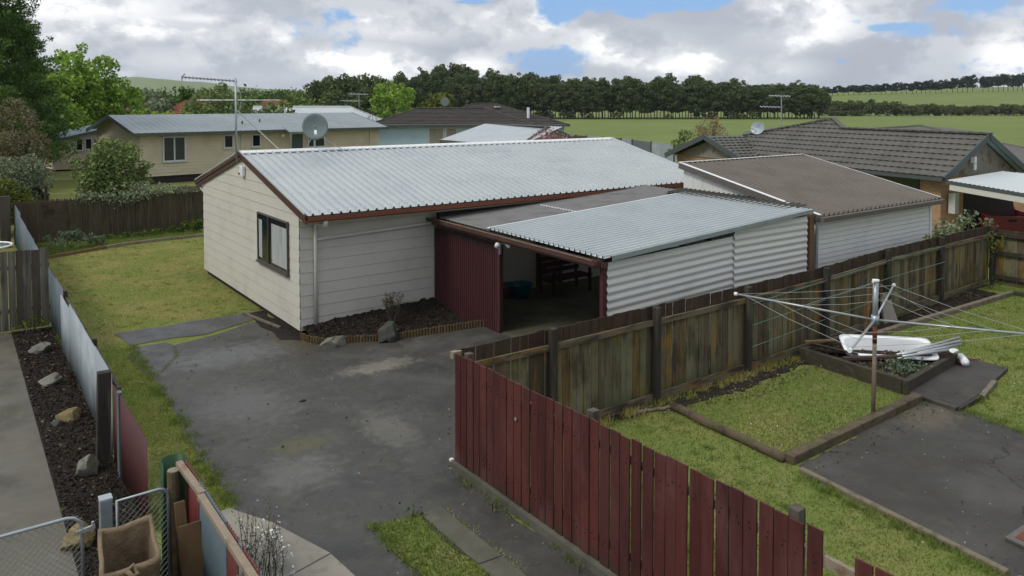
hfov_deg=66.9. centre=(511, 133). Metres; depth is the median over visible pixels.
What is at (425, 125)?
blue house
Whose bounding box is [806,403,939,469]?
leaf litter
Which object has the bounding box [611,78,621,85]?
shelter tree
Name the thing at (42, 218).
wooden fence
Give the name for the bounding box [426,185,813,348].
carport
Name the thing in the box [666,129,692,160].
rounded shrub
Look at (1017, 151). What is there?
tiled house
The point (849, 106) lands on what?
hedge shrub
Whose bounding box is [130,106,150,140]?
leafy tree
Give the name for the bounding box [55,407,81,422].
garden rock
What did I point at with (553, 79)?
shelter tree
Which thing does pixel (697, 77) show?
shelter tree
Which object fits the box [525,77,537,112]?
shelter tree
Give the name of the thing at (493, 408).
red paling fence
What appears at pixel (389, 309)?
dead shrub
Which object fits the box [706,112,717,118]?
understorey shrub
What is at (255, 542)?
flowering shrub
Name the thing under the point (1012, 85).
ridge tree
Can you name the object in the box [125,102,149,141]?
leafy tree
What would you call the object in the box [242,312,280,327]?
edging timber
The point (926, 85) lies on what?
ridge tree
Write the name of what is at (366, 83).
leafy tree
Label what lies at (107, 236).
border plant
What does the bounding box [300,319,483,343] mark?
log roll edging
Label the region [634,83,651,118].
shelter tree
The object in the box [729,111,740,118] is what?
understorey shrub
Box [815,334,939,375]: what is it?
leaf litter
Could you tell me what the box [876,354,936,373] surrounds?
ground cover
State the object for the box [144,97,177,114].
leafy tree
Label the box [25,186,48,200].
timber ramp fence
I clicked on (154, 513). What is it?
grass clumps
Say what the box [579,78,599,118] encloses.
shelter tree
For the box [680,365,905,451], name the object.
plot grass
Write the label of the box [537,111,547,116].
understorey shrub
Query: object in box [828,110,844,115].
hedge shrub
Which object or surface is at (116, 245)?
edging timber
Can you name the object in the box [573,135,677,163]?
paddock fence
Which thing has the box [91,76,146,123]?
leafy tree
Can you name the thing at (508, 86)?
shelter tree
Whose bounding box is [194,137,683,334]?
weatherboard house
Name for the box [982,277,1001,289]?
weed tuft
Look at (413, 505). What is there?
weed tuft
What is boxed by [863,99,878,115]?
hedge shrub
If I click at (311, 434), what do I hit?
grit
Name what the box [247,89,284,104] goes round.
leafy tree
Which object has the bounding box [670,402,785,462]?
edging log
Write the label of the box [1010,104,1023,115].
hedge shrub
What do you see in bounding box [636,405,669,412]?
edging log
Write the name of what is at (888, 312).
concrete slab
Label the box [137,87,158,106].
leafy tree
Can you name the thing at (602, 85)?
shelter tree
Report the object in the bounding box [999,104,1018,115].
hedge shrub
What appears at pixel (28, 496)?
footpath
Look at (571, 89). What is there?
shelter tree
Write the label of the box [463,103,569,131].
brown roofed house
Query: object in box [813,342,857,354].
wooden board
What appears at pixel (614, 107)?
shelter tree
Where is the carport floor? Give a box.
[502,276,599,369]
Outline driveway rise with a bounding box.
[396,326,742,407]
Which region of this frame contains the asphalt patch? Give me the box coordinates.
[132,342,175,370]
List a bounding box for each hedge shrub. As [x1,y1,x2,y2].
[827,100,847,115]
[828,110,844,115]
[838,100,856,110]
[841,110,854,115]
[848,100,862,108]
[853,110,866,115]
[855,101,872,115]
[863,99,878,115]
[871,102,883,115]
[875,100,899,115]
[888,102,906,115]
[899,106,915,115]
[907,105,923,115]
[921,103,937,115]
[930,105,942,115]
[939,106,953,115]
[945,104,958,115]
[955,106,968,115]
[966,106,981,115]
[971,105,989,115]
[982,105,993,115]
[992,103,1008,115]
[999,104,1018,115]
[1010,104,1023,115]
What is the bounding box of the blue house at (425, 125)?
[376,107,535,144]
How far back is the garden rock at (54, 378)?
13.64 m
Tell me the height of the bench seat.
0.896 m
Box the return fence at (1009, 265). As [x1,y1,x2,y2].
[994,229,1023,288]
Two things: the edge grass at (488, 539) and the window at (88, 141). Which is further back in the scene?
the window at (88, 141)
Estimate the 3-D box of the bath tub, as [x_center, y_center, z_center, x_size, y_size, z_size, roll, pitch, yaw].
[7.119,4.155,14.680,1.640,0.455,0.699,0,2,10]
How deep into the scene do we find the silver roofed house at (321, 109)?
73.19 m
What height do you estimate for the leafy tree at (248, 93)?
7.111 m
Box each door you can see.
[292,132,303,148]
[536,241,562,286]
[963,184,1013,239]
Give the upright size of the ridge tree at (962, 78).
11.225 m
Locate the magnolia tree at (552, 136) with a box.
[528,127,563,139]
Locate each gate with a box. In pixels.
[0,515,84,575]
[115,488,170,575]
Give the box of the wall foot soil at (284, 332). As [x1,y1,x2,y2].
[246,310,301,339]
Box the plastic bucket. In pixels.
[957,353,969,365]
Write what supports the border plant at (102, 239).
on the ground at (668, 131)
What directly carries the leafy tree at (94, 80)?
on the ground at (668, 131)
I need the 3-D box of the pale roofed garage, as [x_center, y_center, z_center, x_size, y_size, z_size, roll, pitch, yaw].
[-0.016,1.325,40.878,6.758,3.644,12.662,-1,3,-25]
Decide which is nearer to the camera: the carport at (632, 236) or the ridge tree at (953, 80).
the carport at (632, 236)
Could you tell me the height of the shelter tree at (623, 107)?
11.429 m
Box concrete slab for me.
[880,293,897,323]
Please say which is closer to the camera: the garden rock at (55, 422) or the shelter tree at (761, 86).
the garden rock at (55, 422)
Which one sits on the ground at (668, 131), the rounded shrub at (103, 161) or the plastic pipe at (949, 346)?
the rounded shrub at (103, 161)
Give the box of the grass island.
[375,515,487,575]
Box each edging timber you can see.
[48,249,86,258]
[87,246,106,251]
[106,242,127,248]
[128,237,168,244]
[169,233,203,239]
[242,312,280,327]
[799,467,1008,575]
[877,291,1013,335]
[958,395,981,411]
[979,379,996,399]
[1013,291,1023,296]
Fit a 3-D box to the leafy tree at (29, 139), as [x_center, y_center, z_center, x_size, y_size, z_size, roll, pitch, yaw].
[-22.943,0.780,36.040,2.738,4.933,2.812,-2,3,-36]
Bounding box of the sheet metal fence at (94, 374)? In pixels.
[15,205,147,517]
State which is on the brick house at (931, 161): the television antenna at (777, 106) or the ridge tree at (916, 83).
the television antenna at (777, 106)
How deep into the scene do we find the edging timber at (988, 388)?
13.36 m
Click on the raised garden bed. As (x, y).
(906, 384)
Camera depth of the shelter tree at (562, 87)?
231.37 m
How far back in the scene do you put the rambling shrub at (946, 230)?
22.42 m
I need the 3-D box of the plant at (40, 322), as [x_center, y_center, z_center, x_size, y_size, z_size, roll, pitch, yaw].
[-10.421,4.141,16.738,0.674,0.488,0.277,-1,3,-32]
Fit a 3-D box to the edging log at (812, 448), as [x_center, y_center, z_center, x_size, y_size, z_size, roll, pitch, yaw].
[5.318,4.472,11.845,3.721,0.161,0.156,-2,3,-37]
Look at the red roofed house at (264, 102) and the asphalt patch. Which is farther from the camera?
the red roofed house at (264, 102)
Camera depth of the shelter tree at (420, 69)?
247.22 m
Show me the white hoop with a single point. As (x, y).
(5, 244)
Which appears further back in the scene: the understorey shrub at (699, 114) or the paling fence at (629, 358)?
the understorey shrub at (699, 114)
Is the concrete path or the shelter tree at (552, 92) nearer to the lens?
the concrete path
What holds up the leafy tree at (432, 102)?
on the ground at (668, 131)
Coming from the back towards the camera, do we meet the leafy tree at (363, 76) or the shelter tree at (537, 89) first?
the shelter tree at (537, 89)
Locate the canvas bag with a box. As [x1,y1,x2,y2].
[97,513,160,575]
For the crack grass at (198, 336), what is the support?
on the ground at (668, 131)
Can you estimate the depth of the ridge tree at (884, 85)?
510.27 m
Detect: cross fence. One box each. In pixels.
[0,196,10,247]
[0,247,49,331]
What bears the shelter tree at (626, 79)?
on the ground at (668, 131)
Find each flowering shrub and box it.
[232,496,276,575]
[249,513,294,575]
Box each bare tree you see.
[364,106,378,120]
[691,115,727,138]
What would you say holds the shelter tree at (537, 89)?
on the ground at (668, 131)
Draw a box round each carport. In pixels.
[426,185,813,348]
[946,171,1023,202]
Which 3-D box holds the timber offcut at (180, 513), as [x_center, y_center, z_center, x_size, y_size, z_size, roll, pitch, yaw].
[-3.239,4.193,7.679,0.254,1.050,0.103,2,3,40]
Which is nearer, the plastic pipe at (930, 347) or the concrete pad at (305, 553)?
the concrete pad at (305, 553)
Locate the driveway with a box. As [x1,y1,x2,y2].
[125,321,595,575]
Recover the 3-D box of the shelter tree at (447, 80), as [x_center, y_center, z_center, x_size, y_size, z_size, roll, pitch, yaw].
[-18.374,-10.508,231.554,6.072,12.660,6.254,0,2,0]
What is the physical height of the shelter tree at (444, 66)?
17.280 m
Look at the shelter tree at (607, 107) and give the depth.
231.12 m
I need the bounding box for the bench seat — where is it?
[537,252,592,297]
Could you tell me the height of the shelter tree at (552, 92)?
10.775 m
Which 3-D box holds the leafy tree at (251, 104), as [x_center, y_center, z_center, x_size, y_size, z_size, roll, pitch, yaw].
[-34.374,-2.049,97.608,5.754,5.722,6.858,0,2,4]
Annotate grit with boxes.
[159,328,543,573]
[823,410,1021,557]
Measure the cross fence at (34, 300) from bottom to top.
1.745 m
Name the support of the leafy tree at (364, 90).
on the ground at (668, 131)
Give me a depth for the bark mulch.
17.01 m
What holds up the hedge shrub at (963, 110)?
on the ground at (668, 131)
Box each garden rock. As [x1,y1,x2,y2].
[28,342,51,353]
[38,372,61,386]
[51,419,64,426]
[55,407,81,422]
[60,521,95,549]
[76,454,99,476]
[319,335,345,347]
[378,321,397,342]
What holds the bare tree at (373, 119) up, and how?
on the ground at (668, 131)
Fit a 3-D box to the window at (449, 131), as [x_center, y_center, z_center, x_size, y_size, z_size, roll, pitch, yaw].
[-4.578,0.199,58.584,0.870,1.338,0.552,-2,3,-36]
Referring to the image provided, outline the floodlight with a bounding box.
[495,242,510,254]
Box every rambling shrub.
[932,209,992,236]
[971,220,1006,266]
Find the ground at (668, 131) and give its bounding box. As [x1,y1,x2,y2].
[0,77,1023,575]
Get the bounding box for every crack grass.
[135,321,250,345]
[159,345,178,372]
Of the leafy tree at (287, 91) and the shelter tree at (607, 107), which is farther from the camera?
the shelter tree at (607, 107)
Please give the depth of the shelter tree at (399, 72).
239.62 m
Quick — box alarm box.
[238,165,244,176]
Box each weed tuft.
[406,504,426,517]
[489,497,497,511]
[575,556,584,572]
[976,394,989,403]
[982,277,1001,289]
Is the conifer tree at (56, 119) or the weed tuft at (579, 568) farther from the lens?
the conifer tree at (56, 119)
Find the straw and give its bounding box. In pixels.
[766,428,829,452]
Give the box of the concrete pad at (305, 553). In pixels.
[221,508,329,575]
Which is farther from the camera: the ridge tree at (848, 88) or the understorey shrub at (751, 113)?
the ridge tree at (848, 88)
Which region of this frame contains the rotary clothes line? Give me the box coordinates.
[734,279,1023,411]
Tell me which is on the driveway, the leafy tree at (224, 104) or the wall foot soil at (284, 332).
the wall foot soil at (284, 332)
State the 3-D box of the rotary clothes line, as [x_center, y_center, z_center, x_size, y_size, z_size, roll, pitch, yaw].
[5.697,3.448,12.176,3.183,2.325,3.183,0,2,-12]
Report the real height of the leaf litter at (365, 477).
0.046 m
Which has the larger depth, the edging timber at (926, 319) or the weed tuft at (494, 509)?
the edging timber at (926, 319)
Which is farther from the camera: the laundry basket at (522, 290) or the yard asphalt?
the laundry basket at (522, 290)
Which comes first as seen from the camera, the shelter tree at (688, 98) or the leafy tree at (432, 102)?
the leafy tree at (432, 102)
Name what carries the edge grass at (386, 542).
on the driveway
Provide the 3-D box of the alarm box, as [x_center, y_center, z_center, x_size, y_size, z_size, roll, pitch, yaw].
[-6.729,0.931,19.278,0.114,0.260,0.240,-2,3,-36]
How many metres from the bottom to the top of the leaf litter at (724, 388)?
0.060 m
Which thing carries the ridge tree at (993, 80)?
on the ground at (668, 131)
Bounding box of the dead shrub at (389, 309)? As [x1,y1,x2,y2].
[382,291,403,320]
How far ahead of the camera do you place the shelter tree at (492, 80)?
228.09 m
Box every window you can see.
[76,139,82,150]
[85,138,91,149]
[162,136,186,162]
[223,134,234,148]
[251,134,261,147]
[256,211,289,276]
[307,136,324,147]
[428,127,443,143]
[445,127,456,140]
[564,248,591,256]
[873,175,919,189]
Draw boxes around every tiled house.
[875,125,969,131]
[1002,143,1023,211]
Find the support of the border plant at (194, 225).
on the ground at (668, 131)
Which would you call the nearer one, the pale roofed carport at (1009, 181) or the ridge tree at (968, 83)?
the pale roofed carport at (1009, 181)
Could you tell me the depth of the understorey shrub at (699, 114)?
235.14 m
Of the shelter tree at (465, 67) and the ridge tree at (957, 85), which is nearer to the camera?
the shelter tree at (465, 67)
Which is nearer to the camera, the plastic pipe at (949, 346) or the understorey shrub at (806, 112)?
the plastic pipe at (949, 346)
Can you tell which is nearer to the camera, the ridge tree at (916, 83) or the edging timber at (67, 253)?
the edging timber at (67, 253)
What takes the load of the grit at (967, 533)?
on the yard asphalt
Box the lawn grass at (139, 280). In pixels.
[48,237,258,532]
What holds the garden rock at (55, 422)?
on the garden soil at (74, 488)
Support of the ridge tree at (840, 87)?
on the ground at (668, 131)
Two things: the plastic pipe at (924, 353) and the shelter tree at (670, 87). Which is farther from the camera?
the shelter tree at (670, 87)
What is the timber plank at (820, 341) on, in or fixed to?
on the raised garden bed
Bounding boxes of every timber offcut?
[174,500,186,575]
[178,520,203,575]
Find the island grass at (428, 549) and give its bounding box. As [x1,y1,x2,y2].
[372,512,492,575]
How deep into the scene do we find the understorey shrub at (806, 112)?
232.21 m
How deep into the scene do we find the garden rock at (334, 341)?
15.78 m
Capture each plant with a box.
[11,314,47,333]
[42,228,94,250]
[86,234,106,245]
[96,233,127,238]
[121,227,160,237]
[154,225,183,232]
[180,218,203,230]
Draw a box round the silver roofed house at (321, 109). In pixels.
[253,106,381,120]
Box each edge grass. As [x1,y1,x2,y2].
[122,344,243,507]
[363,519,426,575]
[444,507,529,572]
[458,476,576,565]
[792,470,1008,575]
[960,404,1023,434]
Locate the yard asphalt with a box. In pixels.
[799,402,1023,575]
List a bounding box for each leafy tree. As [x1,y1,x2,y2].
[0,97,51,181]
[42,42,126,125]
[45,67,88,130]
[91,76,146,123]
[119,104,141,114]
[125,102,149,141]
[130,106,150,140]
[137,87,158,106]
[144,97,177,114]
[151,110,174,114]
[180,98,215,113]
[187,106,230,113]
[191,82,248,112]
[191,89,226,109]
[210,108,244,113]
[216,95,261,113]
[239,92,269,107]
[245,99,273,113]
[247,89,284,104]
[265,99,294,112]
[270,89,299,104]
[287,91,316,105]
[295,81,331,105]
[306,75,339,104]
[310,91,338,105]
[321,73,356,103]
[325,88,373,113]
[344,74,366,87]
[349,73,389,95]
[351,82,387,115]
[369,80,415,118]
[370,75,394,113]
[416,92,453,107]
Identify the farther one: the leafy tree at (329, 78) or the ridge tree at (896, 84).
the ridge tree at (896, 84)
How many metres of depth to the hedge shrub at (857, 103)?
283.38 m
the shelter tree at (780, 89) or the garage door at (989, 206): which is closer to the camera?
the garage door at (989, 206)
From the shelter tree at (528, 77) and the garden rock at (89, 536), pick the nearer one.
the garden rock at (89, 536)
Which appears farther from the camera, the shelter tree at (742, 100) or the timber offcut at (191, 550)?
the shelter tree at (742, 100)
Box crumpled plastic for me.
[949,348,957,352]
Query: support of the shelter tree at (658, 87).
on the ground at (668, 131)
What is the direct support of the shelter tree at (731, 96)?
on the ground at (668, 131)
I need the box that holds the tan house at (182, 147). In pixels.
[86,112,388,183]
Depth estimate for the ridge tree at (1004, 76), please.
512.69 m
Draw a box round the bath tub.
[839,334,938,361]
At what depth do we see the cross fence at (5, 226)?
26.53 m
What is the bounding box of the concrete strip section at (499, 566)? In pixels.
[479,556,525,575]
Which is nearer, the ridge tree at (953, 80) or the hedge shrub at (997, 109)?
the hedge shrub at (997, 109)
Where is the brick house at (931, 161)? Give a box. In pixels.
[664,117,1023,239]
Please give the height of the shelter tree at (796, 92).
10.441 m
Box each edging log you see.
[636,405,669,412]
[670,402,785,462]
[785,392,922,465]
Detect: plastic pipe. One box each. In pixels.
[895,336,959,355]
[901,349,948,357]
[902,340,961,354]
[917,343,961,352]
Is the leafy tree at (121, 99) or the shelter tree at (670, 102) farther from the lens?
the shelter tree at (670, 102)
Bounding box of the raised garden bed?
[799,329,957,395]
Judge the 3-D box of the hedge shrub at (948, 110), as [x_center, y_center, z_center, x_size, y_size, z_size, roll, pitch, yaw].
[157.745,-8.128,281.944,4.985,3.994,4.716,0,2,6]
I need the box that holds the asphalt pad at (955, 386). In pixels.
[909,359,1007,410]
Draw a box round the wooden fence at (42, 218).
[12,191,203,244]
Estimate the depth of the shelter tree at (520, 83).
229.81 m
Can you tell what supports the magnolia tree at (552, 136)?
on the ground at (668, 131)
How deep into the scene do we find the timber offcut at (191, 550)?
7.58 m
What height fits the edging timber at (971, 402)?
0.090 m
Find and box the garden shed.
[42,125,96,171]
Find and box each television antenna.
[181,73,280,161]
[760,95,790,126]
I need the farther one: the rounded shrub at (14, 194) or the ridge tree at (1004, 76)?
the ridge tree at (1004, 76)
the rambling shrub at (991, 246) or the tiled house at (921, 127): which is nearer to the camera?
the rambling shrub at (991, 246)
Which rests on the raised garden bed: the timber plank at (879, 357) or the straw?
the timber plank at (879, 357)
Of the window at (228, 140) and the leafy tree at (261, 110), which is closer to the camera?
the window at (228, 140)
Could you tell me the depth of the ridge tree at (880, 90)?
513.88 m
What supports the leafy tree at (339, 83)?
on the ground at (668, 131)
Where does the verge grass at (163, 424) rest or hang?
on the ground at (668, 131)
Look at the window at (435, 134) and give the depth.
58.47 m
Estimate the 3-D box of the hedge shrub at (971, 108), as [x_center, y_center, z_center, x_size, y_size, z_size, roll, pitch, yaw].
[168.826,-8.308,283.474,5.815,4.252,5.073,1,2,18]
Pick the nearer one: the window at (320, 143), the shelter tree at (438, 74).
the window at (320, 143)
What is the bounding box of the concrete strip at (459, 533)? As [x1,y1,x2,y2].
[420,506,500,563]
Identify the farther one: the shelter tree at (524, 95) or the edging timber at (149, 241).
the shelter tree at (524, 95)
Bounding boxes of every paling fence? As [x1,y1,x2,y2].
[449,350,894,575]
[456,225,995,439]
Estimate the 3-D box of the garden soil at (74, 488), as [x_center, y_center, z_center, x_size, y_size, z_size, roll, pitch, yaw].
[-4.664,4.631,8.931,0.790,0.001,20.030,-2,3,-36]
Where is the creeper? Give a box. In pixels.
[69,183,192,208]
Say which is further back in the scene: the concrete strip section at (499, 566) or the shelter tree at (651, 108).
the shelter tree at (651, 108)
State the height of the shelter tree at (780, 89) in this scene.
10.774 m
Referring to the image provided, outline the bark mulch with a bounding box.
[303,297,466,340]
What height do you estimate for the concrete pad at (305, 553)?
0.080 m
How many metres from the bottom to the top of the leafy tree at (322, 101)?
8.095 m
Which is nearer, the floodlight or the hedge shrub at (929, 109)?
the floodlight
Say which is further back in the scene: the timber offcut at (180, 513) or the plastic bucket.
the plastic bucket
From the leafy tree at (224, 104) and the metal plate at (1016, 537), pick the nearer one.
the metal plate at (1016, 537)
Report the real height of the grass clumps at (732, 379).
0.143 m
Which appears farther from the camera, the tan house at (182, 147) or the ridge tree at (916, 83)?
the ridge tree at (916, 83)
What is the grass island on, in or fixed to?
on the driveway
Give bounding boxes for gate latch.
[76,521,95,534]
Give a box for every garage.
[440,123,577,142]
[678,154,943,300]
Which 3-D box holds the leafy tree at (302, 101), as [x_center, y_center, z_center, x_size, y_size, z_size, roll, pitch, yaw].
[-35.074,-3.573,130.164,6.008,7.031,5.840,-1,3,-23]
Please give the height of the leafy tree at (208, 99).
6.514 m
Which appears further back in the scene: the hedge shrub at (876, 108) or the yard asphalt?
the hedge shrub at (876, 108)
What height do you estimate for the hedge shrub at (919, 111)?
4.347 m
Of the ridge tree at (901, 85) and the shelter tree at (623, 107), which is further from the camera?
the ridge tree at (901, 85)
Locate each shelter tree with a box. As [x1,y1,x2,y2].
[390,74,407,90]
[393,71,407,83]
[401,80,416,106]
[405,76,424,107]
[415,72,435,104]
[417,66,427,82]
[424,76,437,98]
[430,65,451,99]
[439,64,451,77]
[441,77,457,106]
[447,62,462,80]
[447,73,463,106]
[454,76,471,106]
[460,64,469,72]
[460,74,481,104]
[467,69,479,80]
[475,77,486,102]
[479,86,497,102]
[485,68,500,101]
[485,70,503,104]
[494,78,511,106]
[498,77,520,108]
[509,72,527,108]
[516,85,532,111]
[524,71,539,113]
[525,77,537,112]
[526,77,546,114]
[534,77,551,110]
[544,84,561,118]
[548,74,561,117]
[552,83,569,118]
[560,83,576,118]
[566,79,583,118]
[572,83,590,118]
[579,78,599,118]
[587,88,604,118]
[590,77,613,118]
[601,81,620,118]
[609,87,625,111]
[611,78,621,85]
[615,81,634,118]
[620,77,643,118]
[622,75,632,117]
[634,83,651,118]
[642,84,655,118]
[647,76,668,118]
[658,79,674,114]
[659,73,678,117]
[662,78,684,118]
[671,86,687,118]
[679,83,697,118]
[683,75,699,117]
[687,83,707,118]
[692,74,702,117]
[696,78,715,118]
[705,85,724,118]
[712,86,729,118]
[718,81,741,118]
[727,87,743,118]
[729,78,745,114]
[732,85,749,118]
[743,87,762,118]
[751,87,771,118]
[757,84,770,117]
[758,88,778,118]
[769,83,786,117]
[772,83,793,118]
[780,92,797,118]
[788,80,800,117]
[789,85,808,118]
[792,83,808,117]
[795,89,814,118]
[805,86,824,118]
[813,84,831,117]
[813,89,830,112]
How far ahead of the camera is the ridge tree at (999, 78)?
508.89 m
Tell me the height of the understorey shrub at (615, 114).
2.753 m
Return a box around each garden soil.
[11,327,167,575]
[862,289,994,331]
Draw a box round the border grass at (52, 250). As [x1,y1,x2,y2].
[35,228,203,254]
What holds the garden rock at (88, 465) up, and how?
on the garden soil at (74, 488)
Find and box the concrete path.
[292,554,354,575]
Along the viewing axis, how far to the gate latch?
7.49 m
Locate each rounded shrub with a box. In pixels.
[0,153,56,201]
[0,176,39,235]
[66,137,155,198]
[100,181,170,196]
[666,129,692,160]
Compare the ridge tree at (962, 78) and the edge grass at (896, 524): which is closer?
the edge grass at (896, 524)
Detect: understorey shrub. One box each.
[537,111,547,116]
[558,110,570,118]
[563,109,575,118]
[580,110,593,118]
[611,111,622,118]
[692,113,706,118]
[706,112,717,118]
[724,111,738,118]
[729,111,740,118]
[747,108,761,118]
[794,110,813,118]
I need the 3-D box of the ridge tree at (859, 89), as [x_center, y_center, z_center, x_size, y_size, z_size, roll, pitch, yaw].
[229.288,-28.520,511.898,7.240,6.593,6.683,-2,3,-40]
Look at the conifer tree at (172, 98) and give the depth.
97.63 m
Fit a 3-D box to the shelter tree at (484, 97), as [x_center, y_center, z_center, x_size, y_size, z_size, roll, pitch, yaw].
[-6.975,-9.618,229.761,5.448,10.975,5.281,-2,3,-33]
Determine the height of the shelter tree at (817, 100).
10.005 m
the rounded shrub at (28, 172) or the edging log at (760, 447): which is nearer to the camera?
the edging log at (760, 447)
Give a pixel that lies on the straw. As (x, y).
(824, 432)
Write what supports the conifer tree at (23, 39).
on the ground at (668, 131)
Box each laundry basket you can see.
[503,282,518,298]
[505,280,533,298]
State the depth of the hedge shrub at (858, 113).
276.47 m
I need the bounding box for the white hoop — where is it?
[0,241,12,248]
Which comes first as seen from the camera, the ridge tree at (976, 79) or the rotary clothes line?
the rotary clothes line
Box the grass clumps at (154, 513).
[49,325,160,530]
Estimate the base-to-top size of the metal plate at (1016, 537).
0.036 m
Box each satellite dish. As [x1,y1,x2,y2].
[302,113,345,151]
[440,97,448,105]
[750,122,763,133]
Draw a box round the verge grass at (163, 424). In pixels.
[103,347,242,509]
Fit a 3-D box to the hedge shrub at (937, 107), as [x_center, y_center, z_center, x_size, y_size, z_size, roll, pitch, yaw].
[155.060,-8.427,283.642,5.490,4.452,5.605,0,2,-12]
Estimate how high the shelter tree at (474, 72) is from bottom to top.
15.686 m
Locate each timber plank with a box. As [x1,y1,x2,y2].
[804,339,836,342]
[842,353,952,360]
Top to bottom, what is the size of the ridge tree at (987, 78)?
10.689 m
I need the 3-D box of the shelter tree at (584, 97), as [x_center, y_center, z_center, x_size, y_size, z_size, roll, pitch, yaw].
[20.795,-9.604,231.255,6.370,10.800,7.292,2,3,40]
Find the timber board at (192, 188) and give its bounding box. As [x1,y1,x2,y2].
[173,185,202,191]
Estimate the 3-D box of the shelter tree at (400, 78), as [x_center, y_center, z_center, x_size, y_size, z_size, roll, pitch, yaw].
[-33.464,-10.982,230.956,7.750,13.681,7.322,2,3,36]
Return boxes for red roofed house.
[165,100,216,113]
[260,99,291,105]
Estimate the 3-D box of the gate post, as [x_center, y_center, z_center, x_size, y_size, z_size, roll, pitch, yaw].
[-4.071,4.211,7.780,0.120,1.155,0.120,-2,3,-36]
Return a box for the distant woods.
[121,84,314,105]
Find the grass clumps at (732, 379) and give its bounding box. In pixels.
[530,354,799,447]
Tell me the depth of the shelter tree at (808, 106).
229.35 m
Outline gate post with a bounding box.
[98,493,112,528]
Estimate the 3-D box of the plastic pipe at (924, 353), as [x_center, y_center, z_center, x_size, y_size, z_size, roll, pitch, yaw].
[7.597,4.037,14.240,1.054,0.070,0.052,-1,2,-18]
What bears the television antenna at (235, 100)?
attached to the weatherboard house at (297, 240)
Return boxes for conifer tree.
[0,0,84,161]
[0,31,70,167]
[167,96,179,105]
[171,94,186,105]
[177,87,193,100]
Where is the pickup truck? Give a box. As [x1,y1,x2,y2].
[980,204,1023,232]
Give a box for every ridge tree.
[833,85,843,91]
[843,85,854,94]
[853,86,864,94]
[861,84,868,92]
[866,85,875,93]
[872,84,881,94]
[876,85,885,93]
[880,83,891,90]
[886,84,896,93]
[891,82,900,90]
[898,82,906,89]
[907,83,917,93]
[914,81,921,92]
[917,82,924,92]
[921,81,931,90]
[928,79,935,89]
[934,81,941,92]
[938,80,946,92]
[943,79,951,92]
[948,78,956,92]
[951,78,963,91]
[959,76,966,91]
[962,76,973,91]
[968,74,978,91]
[977,76,988,91]
[984,76,992,91]
[987,76,998,91]
[995,74,1003,90]
[1000,73,1009,90]
[1004,74,1012,85]
[1008,74,1017,90]
[1013,74,1023,90]
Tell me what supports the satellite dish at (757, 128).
attached to the brick house at (931, 161)
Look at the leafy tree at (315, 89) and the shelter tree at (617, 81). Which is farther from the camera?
the shelter tree at (617, 81)
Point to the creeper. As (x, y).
(165, 186)
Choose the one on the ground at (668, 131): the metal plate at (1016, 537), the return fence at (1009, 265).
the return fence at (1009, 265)
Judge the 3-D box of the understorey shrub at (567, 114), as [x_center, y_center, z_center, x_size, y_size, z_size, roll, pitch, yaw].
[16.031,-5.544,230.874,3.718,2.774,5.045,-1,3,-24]
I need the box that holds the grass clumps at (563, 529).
[481,481,641,575]
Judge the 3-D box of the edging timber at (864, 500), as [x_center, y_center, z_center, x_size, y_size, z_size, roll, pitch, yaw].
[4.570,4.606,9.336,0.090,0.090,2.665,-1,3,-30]
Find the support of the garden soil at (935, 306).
on the ground at (668, 131)
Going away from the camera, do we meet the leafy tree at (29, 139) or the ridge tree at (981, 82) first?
the leafy tree at (29, 139)
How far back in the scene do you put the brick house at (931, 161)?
29.37 m
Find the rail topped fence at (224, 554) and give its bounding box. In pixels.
[160,453,261,575]
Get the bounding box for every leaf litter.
[163,329,517,572]
[309,304,457,335]
[610,360,817,420]
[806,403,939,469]
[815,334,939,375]
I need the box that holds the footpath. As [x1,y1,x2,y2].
[0,332,78,575]
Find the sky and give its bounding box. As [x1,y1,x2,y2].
[0,0,1023,91]
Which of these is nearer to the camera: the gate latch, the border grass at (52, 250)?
the gate latch
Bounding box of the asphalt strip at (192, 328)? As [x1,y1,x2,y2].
[114,311,256,344]
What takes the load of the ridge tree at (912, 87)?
on the ground at (668, 131)
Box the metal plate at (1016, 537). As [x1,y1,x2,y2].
[1005,525,1023,547]
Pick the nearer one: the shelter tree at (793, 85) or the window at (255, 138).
the window at (255, 138)
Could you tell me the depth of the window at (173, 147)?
43.25 m
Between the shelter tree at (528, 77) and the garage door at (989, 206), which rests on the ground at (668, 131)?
the shelter tree at (528, 77)

